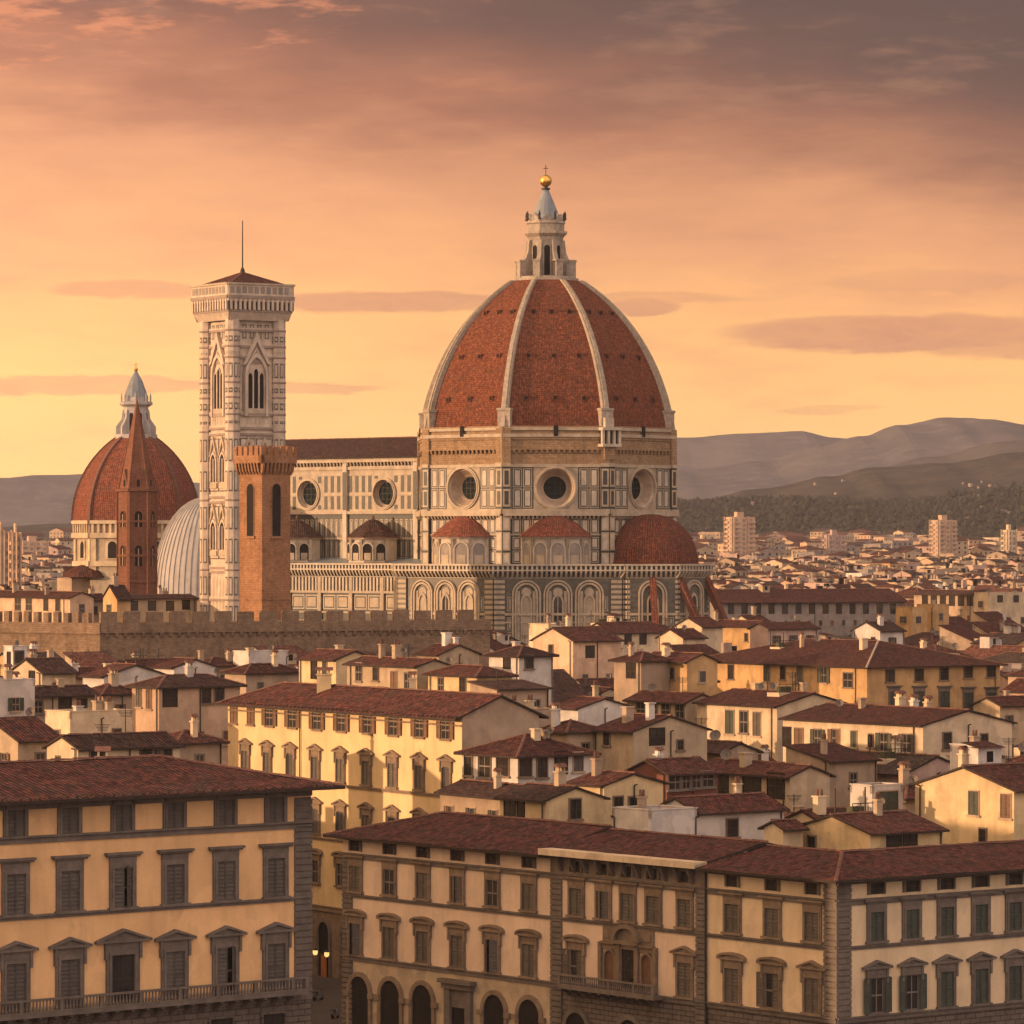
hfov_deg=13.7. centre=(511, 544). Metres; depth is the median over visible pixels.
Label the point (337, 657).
house
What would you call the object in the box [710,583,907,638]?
house
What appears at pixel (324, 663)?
window
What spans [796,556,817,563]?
house
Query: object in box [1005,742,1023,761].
house
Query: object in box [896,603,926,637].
house
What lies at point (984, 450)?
folded hill
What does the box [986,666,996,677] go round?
window
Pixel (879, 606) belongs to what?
window
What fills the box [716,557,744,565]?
house
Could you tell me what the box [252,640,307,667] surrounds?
house
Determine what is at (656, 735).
window
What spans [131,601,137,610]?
window
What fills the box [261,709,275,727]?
window
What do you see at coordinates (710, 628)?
house
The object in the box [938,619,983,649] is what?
house
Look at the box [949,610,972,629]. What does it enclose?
house
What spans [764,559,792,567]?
house
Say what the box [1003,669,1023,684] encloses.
house
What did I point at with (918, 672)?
window
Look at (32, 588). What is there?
house
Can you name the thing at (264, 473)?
watch tower
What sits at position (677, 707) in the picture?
window
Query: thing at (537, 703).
window
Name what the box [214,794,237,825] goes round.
window
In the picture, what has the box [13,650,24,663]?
window
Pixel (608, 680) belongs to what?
house
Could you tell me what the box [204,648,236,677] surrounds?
house
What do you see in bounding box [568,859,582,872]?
window
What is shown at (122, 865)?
window
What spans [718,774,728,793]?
window
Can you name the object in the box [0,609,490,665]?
crenellated wall
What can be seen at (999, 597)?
window
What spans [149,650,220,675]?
house
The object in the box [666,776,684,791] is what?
window
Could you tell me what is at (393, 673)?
window
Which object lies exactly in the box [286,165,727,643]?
cathedral
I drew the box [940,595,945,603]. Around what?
window
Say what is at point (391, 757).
window
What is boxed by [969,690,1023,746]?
house
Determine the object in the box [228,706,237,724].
window
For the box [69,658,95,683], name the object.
house
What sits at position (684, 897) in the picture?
window
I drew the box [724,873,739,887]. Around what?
window
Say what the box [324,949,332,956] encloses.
wall lantern
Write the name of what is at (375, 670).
window
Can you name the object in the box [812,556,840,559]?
house
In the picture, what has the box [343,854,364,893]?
window
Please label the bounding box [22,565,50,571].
house
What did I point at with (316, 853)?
window
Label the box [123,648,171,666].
house
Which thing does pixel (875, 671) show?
house
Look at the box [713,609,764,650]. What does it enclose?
house
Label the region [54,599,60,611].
window
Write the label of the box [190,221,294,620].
bell tower
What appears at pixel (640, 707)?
window
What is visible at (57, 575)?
house
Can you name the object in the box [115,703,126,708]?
window
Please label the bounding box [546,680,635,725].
house
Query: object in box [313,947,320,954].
wall lantern
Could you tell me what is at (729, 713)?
window
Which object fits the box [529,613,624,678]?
house
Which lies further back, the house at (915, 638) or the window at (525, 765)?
the house at (915, 638)
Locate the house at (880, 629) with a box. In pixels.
[850,613,906,644]
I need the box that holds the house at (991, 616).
[973,611,1023,629]
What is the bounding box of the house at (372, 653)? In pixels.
[359,651,391,655]
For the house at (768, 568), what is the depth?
2233.18 m
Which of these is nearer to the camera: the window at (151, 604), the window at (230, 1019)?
the window at (230, 1019)
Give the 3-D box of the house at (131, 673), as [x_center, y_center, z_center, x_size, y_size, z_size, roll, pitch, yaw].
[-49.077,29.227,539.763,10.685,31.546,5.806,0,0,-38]
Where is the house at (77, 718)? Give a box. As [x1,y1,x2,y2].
[45,695,132,733]
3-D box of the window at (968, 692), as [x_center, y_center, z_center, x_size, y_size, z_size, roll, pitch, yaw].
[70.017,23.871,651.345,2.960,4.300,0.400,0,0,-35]
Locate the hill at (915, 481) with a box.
[701,452,1023,500]
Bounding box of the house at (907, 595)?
[899,586,916,599]
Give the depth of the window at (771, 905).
336.82 m
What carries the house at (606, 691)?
on the ground
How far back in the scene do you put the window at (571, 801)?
387.96 m
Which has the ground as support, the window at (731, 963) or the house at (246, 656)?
the house at (246, 656)
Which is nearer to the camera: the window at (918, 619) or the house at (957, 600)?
the window at (918, 619)
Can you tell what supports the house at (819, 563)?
on the ground
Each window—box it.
[0,752,8,760]
[0,857,36,918]
[0,941,38,1012]
[3,804,28,836]
[7,651,10,663]
[8,697,23,712]
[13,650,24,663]
[14,598,20,610]
[25,598,31,610]
[28,670,34,677]
[35,700,44,714]
[35,752,45,758]
[43,599,47,610]
[48,937,92,1008]
[51,854,90,914]
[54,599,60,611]
[57,802,81,833]
[58,697,71,708]
[76,698,87,708]
[79,604,85,612]
[89,751,105,756]
[94,606,98,614]
[94,928,152,1003]
[104,851,142,910]
[106,604,111,611]
[110,799,134,830]
[112,728,121,731]
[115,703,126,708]
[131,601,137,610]
[134,688,142,708]
[139,749,152,754]
[144,689,152,710]
[148,601,155,610]
[153,749,163,754]
[154,929,196,998]
[157,848,194,906]
[160,748,172,755]
[162,689,177,706]
[162,797,186,828]
[166,601,173,610]
[182,600,189,609]
[194,753,204,760]
[200,688,212,704]
[205,925,247,994]
[208,845,245,903]
[208,1015,234,1023]
[213,688,224,703]
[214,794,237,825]
[222,730,227,745]
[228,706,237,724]
[236,738,252,768]
[245,707,254,726]
[256,681,263,689]
[256,922,296,990]
[258,740,274,771]
[258,842,294,899]
[260,1010,286,1023]
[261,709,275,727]
[264,792,287,822]
[281,742,297,775]
[284,710,298,729]
[306,744,322,779]
[309,712,323,731]
[310,661,316,678]
[311,797,322,834]
[311,848,322,884]
[322,661,327,673]
[331,746,347,783]
[331,799,347,830]
[331,851,342,887]
[333,713,348,733]
[342,909,366,957]
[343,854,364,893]
[348,839,361,851]
[354,662,362,682]
[357,748,374,786]
[357,802,374,825]
[359,715,374,735]
[371,667,379,681]
[376,913,400,961]
[377,858,398,897]
[382,750,400,789]
[382,804,400,821]
[382,843,395,854]
[385,717,400,737]
[390,670,397,687]
[404,672,411,687]
[409,752,427,791]
[409,807,427,816]
[409,916,434,965]
[410,719,426,738]
[410,861,431,901]
[416,846,429,857]
[436,720,452,740]
[436,754,454,787]
[437,676,443,689]
[443,920,469,970]
[444,804,453,811]
[444,864,466,905]
[450,849,464,861]
[459,677,466,691]
[462,755,473,777]
[465,807,475,812]
[476,756,491,779]
[478,924,504,974]
[479,868,501,908]
[485,852,499,864]
[488,809,497,814]
[496,757,510,777]
[503,654,510,668]
[503,795,515,816]
[514,929,541,979]
[515,871,538,913]
[516,801,524,817]
[517,758,533,778]
[521,856,535,867]
[523,654,535,669]
[533,699,540,706]
[535,758,549,779]
[548,644,553,652]
[554,750,567,773]
[561,934,589,984]
[562,876,586,918]
[567,797,583,821]
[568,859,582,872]
[571,751,585,773]
[581,742,589,748]
[585,645,594,657]
[589,879,613,921]
[595,861,609,874]
[601,732,611,746]
[611,795,623,817]
[614,881,638,923]
[619,863,634,876]
[620,946,633,989]
[624,634,631,644]
[626,663,635,678]
[628,795,638,805]
[636,703,644,712]
[639,634,646,644]
[639,883,663,926]
[645,866,659,879]
[649,727,664,745]
[655,704,657,713]
[661,704,670,713]
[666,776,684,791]
[669,667,674,680]
[669,945,698,1000]
[670,887,695,930]
[675,704,684,719]
[675,739,685,751]
[676,868,690,882]
[679,776,694,790]
[689,775,704,789]
[698,670,707,683]
[699,770,716,788]
[716,952,746,1006]
[717,891,743,935]
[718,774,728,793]
[723,709,734,735]
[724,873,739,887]
[725,817,740,837]
[726,664,734,679]
[728,604,733,613]
[737,710,748,734]
[741,604,747,613]
[742,776,760,792]
[743,633,748,641]
[751,711,761,737]
[755,604,760,613]
[756,957,786,1011]
[757,895,783,940]
[762,665,770,682]
[764,877,780,890]
[767,771,784,799]
[769,604,774,613]
[773,635,780,643]
[779,666,785,680]
[782,604,787,613]
[782,726,791,745]
[789,635,797,640]
[794,727,803,743]
[796,604,801,613]
[796,666,803,680]
[796,960,826,1016]
[797,899,823,944]
[804,881,820,894]
[807,835,816,847]
[809,604,814,613]
[810,728,823,742]
[817,667,828,683]
[823,604,828,613]
[827,728,839,743]
[836,604,841,613]
[841,672,853,688]
[848,730,857,748]
[848,772,857,788]
[850,604,855,613]
[861,960,893,1015]
[863,604,868,613]
[864,898,892,943]
[866,733,874,748]
[867,880,885,894]
[875,732,890,751]
[877,604,882,613]
[878,789,898,810]
[884,669,895,682]
[886,685,902,704]
[886,835,901,848]
[889,637,896,642]
[890,604,895,613]
[897,957,928,1012]
[898,733,913,752]
[899,896,927,941]
[900,616,905,623]
[902,878,920,891]
[903,834,917,845]
[912,685,927,706]
[913,668,924,681]
[916,616,921,623]
[922,595,927,603]
[931,595,936,603]
[932,954,962,1009]
[934,893,961,938]
[937,685,952,707]
[937,876,955,889]
[938,667,949,680]
[939,613,943,620]
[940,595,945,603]
[941,731,951,750]
[949,596,954,605]
[958,596,963,605]
[961,687,976,709]
[963,666,973,678]
[966,789,980,817]
[966,951,996,1006]
[967,596,972,605]
[968,891,995,935]
[972,873,989,887]
[978,601,983,607]
[978,827,987,841]
[980,733,988,740]
[984,687,999,695]
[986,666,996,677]
[997,595,1002,601]
[998,792,1012,820]
[1000,949,1023,1003]
[1002,889,1023,932]
[1006,714,1014,727]
[1006,871,1023,884]
[1013,595,1018,601]
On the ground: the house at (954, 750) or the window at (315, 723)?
the house at (954, 750)
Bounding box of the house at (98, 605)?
[86,586,102,621]
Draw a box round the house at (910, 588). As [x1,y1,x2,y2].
[896,583,920,593]
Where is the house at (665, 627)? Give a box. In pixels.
[659,620,669,629]
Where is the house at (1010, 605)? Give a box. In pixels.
[974,586,1023,626]
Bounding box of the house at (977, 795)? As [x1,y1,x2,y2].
[909,741,1023,843]
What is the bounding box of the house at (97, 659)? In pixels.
[63,651,119,668]
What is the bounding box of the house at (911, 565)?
[898,562,920,570]
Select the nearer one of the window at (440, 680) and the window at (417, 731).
the window at (417, 731)
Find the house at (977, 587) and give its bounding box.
[974,583,1001,589]
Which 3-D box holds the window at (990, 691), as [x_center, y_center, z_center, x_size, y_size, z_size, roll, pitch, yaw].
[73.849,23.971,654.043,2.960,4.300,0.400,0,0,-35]
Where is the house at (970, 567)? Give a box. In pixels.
[964,565,986,570]
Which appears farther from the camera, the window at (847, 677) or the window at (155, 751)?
the window at (847, 677)
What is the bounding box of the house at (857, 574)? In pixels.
[846,573,871,576]
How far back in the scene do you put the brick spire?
847.35 m
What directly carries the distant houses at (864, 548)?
on the ground
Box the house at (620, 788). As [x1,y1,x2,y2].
[566,752,669,825]
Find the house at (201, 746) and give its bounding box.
[169,714,230,763]
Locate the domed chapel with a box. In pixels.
[57,368,197,593]
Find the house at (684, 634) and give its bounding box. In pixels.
[655,625,708,650]
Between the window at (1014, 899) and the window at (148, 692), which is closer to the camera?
the window at (1014, 899)
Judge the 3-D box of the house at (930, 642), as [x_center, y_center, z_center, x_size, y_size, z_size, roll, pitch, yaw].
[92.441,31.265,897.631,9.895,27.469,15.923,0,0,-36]
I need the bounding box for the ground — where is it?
[311,974,342,1023]
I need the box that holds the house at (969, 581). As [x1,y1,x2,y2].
[966,579,986,585]
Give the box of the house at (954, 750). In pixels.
[949,730,998,769]
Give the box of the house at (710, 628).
[672,606,725,652]
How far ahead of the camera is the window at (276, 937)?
294.78 m
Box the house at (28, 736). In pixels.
[0,707,60,760]
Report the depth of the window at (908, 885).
335.83 m
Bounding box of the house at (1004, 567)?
[991,565,1013,570]
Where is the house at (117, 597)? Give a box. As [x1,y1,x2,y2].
[100,573,133,621]
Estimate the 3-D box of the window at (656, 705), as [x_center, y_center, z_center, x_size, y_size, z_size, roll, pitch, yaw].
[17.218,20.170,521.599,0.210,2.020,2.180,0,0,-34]
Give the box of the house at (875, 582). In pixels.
[860,580,888,585]
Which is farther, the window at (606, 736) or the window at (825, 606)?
the window at (825, 606)
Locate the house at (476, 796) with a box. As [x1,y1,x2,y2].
[433,768,523,815]
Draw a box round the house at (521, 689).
[467,673,553,706]
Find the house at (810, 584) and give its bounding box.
[804,583,836,588]
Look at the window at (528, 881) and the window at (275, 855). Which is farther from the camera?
the window at (528, 881)
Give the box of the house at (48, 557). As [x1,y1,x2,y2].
[34,554,63,561]
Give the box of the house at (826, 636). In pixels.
[818,633,832,638]
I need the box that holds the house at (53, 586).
[30,582,56,589]
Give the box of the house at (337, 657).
[294,645,366,684]
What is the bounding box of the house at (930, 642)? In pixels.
[912,638,939,647]
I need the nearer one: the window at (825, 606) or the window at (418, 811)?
the window at (418, 811)
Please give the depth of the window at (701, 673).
561.31 m
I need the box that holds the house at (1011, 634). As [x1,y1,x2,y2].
[970,623,1023,645]
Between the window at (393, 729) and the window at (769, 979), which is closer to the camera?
the window at (769, 979)
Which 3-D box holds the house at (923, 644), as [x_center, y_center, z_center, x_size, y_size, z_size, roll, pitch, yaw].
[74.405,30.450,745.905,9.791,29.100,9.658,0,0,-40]
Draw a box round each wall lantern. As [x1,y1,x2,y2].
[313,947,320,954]
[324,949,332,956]
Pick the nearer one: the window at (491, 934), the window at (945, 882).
the window at (945, 882)
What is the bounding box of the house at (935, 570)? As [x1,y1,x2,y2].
[916,569,948,573]
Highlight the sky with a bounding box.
[0,0,1023,482]
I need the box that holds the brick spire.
[116,400,157,593]
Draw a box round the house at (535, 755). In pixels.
[453,726,601,783]
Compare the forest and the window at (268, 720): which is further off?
the forest
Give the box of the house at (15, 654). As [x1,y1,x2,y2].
[3,640,28,676]
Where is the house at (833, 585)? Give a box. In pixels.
[825,582,850,588]
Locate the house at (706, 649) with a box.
[670,644,719,654]
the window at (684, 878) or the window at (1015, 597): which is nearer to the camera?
the window at (684, 878)
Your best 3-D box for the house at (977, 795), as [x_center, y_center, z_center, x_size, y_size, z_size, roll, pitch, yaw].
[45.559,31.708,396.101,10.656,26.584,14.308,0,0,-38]
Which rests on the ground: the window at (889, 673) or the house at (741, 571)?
the house at (741, 571)
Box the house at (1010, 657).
[981,648,1023,667]
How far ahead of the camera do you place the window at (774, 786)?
426.92 m
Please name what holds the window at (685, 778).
in the house at (691, 775)
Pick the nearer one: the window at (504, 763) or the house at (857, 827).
the house at (857, 827)
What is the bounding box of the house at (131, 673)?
[78,650,165,686]
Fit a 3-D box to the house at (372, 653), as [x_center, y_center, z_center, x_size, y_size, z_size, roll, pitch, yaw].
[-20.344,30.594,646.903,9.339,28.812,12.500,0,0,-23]
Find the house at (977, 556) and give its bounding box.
[962,553,986,559]
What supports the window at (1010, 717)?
in the house at (1006, 706)
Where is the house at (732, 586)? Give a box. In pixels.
[721,583,746,588]
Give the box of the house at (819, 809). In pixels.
[784,789,846,822]
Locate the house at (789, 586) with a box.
[770,585,802,588]
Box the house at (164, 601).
[130,585,199,620]
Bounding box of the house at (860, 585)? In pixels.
[850,581,874,587]
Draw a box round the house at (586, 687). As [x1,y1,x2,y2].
[579,677,613,699]
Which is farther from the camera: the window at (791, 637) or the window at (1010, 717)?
the window at (791, 637)
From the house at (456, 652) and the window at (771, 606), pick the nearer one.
the house at (456, 652)
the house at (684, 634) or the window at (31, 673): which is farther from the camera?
the house at (684, 634)
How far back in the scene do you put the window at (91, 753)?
401.15 m
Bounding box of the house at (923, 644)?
[919,637,973,657]
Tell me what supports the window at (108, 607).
in the house at (117, 597)
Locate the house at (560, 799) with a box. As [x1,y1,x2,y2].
[493,763,610,823]
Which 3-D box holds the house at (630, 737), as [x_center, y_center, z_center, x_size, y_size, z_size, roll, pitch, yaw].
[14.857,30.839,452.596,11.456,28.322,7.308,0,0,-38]
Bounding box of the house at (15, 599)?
[0,580,96,622]
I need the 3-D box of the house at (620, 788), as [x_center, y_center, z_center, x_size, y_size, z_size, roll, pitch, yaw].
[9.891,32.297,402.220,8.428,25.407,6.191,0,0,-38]
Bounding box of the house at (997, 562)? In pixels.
[980,559,1008,565]
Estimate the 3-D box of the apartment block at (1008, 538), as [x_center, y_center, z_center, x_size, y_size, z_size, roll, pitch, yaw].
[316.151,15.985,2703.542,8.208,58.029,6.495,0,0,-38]
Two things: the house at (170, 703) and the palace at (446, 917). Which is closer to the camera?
the palace at (446, 917)
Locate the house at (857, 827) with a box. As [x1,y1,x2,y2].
[802,787,949,850]
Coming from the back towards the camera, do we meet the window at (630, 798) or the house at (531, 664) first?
the house at (531, 664)
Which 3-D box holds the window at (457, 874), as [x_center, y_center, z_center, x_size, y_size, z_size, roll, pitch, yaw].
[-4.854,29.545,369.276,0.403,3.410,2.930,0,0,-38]
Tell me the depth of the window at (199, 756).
429.64 m
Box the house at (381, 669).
[342,639,450,688]
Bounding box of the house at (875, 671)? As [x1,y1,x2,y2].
[709,632,1007,709]
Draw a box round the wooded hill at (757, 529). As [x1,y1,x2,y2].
[677,490,1023,536]
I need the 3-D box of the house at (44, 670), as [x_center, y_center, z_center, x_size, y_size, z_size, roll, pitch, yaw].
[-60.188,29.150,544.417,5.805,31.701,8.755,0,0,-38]
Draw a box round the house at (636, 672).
[608,641,672,703]
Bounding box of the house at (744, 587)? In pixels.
[740,586,758,588]
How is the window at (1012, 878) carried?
in the palace at (925, 934)
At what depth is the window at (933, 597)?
1073.02 m
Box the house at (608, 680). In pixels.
[575,674,613,688]
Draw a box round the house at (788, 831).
[757,818,809,846]
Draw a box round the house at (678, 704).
[622,677,708,723]
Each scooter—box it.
[312,989,322,1000]
[330,1006,338,1018]
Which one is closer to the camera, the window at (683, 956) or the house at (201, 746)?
the window at (683, 956)
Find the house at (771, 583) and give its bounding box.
[754,581,782,585]
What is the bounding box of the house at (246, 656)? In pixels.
[232,645,288,665]
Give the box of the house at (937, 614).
[917,600,948,633]
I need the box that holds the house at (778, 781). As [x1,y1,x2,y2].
[709,749,835,811]
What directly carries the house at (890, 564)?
on the ground
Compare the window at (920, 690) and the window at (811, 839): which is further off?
the window at (920, 690)
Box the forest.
[677,481,1023,536]
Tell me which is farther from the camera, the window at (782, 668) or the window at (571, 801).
the window at (782, 668)
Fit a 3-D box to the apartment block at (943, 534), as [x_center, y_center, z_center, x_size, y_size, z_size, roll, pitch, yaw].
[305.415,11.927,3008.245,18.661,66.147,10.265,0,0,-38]
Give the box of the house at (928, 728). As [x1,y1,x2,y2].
[778,690,1017,761]
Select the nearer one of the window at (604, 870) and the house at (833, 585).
the window at (604, 870)
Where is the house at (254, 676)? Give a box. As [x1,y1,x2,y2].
[218,650,298,693]
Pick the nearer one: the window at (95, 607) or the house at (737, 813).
the house at (737, 813)
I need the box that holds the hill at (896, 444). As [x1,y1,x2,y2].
[677,417,1023,500]
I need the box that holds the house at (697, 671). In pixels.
[652,642,721,695]
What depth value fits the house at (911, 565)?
2336.95 m
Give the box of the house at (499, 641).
[490,630,511,651]
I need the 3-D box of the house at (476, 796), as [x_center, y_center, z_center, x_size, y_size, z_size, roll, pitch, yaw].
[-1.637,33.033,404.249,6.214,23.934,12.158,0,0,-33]
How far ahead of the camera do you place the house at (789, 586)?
1509.66 m
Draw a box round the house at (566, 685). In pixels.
[553,669,589,701]
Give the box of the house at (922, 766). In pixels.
[857,735,949,782]
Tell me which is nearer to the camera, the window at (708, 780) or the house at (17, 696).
the window at (708, 780)
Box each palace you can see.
[0,746,344,1023]
[215,667,548,979]
[323,811,615,1023]
[538,828,778,1023]
[695,839,1023,1023]
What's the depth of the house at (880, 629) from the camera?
802.72 m
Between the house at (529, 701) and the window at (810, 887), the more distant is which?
the house at (529, 701)
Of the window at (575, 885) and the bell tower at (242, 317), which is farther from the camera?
the bell tower at (242, 317)
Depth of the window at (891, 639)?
802.09 m
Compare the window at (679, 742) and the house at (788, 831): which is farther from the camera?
the window at (679, 742)
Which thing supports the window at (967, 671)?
in the house at (875, 671)
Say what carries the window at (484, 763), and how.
in the house at (535, 755)
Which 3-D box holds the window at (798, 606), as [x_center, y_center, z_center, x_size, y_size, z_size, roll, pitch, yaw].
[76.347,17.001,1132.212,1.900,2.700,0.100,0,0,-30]
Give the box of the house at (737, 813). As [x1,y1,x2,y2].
[661,776,789,851]
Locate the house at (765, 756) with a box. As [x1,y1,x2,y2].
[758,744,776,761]
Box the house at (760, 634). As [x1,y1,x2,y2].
[747,615,820,647]
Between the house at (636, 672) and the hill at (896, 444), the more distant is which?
the hill at (896, 444)
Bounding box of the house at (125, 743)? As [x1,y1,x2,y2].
[41,709,185,760]
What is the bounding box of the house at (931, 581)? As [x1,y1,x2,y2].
[910,580,942,583]
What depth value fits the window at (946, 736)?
466.94 m
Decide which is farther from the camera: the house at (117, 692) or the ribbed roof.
the ribbed roof
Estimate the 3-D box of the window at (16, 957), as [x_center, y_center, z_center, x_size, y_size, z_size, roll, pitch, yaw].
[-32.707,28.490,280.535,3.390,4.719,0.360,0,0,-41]
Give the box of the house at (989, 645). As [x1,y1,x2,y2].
[962,634,1023,658]
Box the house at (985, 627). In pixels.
[971,617,1006,633]
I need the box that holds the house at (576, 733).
[539,702,596,756]
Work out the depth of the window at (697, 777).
414.29 m
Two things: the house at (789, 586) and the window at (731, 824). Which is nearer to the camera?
the window at (731, 824)
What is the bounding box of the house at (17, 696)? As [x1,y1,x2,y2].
[0,664,34,716]
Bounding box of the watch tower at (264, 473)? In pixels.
[233,445,296,619]
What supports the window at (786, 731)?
in the house at (928, 728)
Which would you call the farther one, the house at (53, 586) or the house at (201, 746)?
the house at (53, 586)
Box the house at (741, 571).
[722,567,746,576]
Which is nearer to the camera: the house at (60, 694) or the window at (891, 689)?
the house at (60, 694)
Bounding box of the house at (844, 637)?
[832,635,856,639]
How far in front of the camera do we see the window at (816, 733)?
479.53 m
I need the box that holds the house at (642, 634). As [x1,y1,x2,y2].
[591,613,665,655]
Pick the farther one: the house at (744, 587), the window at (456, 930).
the house at (744, 587)
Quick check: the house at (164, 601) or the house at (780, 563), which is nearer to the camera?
the house at (164, 601)
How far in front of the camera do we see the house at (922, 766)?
449.84 m
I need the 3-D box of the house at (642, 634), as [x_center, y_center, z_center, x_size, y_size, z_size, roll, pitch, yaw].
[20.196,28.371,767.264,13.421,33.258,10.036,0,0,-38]
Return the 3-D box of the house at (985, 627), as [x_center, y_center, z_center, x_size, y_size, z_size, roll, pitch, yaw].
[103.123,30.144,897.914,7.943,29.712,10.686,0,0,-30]
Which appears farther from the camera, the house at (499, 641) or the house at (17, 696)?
the house at (499, 641)
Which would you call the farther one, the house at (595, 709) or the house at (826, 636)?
the house at (826, 636)
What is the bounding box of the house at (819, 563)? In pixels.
[808,560,830,567]
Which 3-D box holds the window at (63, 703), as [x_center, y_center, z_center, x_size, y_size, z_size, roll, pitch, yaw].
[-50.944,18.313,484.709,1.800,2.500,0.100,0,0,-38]
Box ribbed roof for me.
[157,498,199,610]
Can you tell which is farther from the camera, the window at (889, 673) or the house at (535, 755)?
the window at (889, 673)
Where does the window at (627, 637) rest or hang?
in the house at (642, 634)
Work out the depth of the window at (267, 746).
453.68 m
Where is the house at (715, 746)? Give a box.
[694,717,763,761]
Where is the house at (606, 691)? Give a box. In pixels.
[599,686,613,696]
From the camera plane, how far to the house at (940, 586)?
1629.34 m
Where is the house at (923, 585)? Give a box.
[911,577,939,588]
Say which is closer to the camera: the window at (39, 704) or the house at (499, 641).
the window at (39, 704)
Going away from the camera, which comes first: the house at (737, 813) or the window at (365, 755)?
the house at (737, 813)
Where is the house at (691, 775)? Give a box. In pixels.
[624,747,723,801]
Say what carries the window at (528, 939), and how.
in the palace at (446, 917)
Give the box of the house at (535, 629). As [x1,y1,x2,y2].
[529,613,564,647]
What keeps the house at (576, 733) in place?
on the ground
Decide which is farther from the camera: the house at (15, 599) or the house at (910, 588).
the house at (910, 588)
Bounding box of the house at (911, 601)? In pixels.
[901,599,913,606]
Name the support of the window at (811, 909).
in the palace at (925, 934)
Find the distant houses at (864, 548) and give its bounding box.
[0,527,1023,758]
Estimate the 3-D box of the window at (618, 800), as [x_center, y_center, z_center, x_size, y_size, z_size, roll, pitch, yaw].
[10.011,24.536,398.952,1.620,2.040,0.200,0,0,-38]
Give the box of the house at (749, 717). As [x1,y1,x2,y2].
[692,671,846,761]
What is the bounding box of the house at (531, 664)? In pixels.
[482,641,559,705]
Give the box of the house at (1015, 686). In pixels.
[1000,677,1023,695]
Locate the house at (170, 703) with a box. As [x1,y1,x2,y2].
[124,660,247,765]
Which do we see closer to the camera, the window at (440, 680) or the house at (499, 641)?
the window at (440, 680)
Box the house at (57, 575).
[36,573,60,577]
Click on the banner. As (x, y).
(323, 966)
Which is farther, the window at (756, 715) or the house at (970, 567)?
the house at (970, 567)
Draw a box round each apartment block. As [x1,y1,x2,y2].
[0,522,12,583]
[8,523,21,587]
[22,536,48,554]
[724,512,755,553]
[822,530,846,554]
[929,515,957,556]
[1001,525,1016,552]
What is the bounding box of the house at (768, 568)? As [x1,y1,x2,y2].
[751,566,774,570]
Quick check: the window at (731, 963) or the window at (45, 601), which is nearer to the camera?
the window at (731, 963)
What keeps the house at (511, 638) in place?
on the ground
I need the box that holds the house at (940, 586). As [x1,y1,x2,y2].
[933,584,948,588]
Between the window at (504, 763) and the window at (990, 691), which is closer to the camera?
the window at (504, 763)
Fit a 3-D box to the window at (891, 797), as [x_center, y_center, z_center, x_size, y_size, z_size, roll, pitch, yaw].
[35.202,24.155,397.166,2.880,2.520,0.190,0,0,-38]
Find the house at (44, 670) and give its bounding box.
[11,649,79,686]
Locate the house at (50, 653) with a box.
[0,641,60,675]
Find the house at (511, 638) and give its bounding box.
[492,628,526,645]
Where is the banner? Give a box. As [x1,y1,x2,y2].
[320,953,326,976]
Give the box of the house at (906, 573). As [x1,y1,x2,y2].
[892,570,922,576]
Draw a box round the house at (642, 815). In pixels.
[610,789,699,834]
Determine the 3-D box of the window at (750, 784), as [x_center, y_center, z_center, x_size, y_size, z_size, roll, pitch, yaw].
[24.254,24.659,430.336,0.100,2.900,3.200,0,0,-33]
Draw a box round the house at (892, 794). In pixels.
[849,782,903,810]
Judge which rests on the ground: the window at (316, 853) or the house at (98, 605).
the house at (98, 605)
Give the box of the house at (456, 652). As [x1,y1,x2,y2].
[412,629,481,664]
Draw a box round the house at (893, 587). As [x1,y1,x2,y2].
[873,584,904,591]
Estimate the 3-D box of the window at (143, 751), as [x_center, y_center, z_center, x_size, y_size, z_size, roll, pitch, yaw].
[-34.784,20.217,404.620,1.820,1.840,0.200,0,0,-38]
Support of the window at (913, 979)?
in the palace at (925, 934)
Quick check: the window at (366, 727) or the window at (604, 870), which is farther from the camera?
the window at (366, 727)
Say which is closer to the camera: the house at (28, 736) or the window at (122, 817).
the window at (122, 817)
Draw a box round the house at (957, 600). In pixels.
[912,585,984,621]
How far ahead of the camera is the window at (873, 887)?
333.46 m
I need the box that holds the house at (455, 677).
[421,657,518,691]
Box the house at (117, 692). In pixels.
[91,667,131,708]
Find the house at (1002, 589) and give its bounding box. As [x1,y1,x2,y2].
[986,587,1020,591]
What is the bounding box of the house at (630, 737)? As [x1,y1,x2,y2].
[590,702,712,770]
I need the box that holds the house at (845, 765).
[783,733,882,807]
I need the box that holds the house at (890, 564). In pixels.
[870,561,897,566]
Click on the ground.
(332, 992)
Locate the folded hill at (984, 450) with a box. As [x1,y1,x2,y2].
[887,439,1023,466]
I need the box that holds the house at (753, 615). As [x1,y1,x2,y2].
[736,606,771,621]
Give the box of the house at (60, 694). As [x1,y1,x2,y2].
[12,671,101,722]
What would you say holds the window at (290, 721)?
in the palace at (383, 754)
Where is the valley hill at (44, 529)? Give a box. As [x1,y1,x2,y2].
[3,523,72,537]
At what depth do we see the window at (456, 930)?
369.29 m
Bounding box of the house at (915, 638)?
[904,628,939,644]
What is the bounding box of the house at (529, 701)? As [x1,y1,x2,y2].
[511,694,551,726]
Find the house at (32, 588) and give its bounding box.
[19,586,39,590]
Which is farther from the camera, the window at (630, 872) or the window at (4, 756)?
the window at (4, 756)
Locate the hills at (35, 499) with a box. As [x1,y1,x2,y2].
[0,431,845,526]

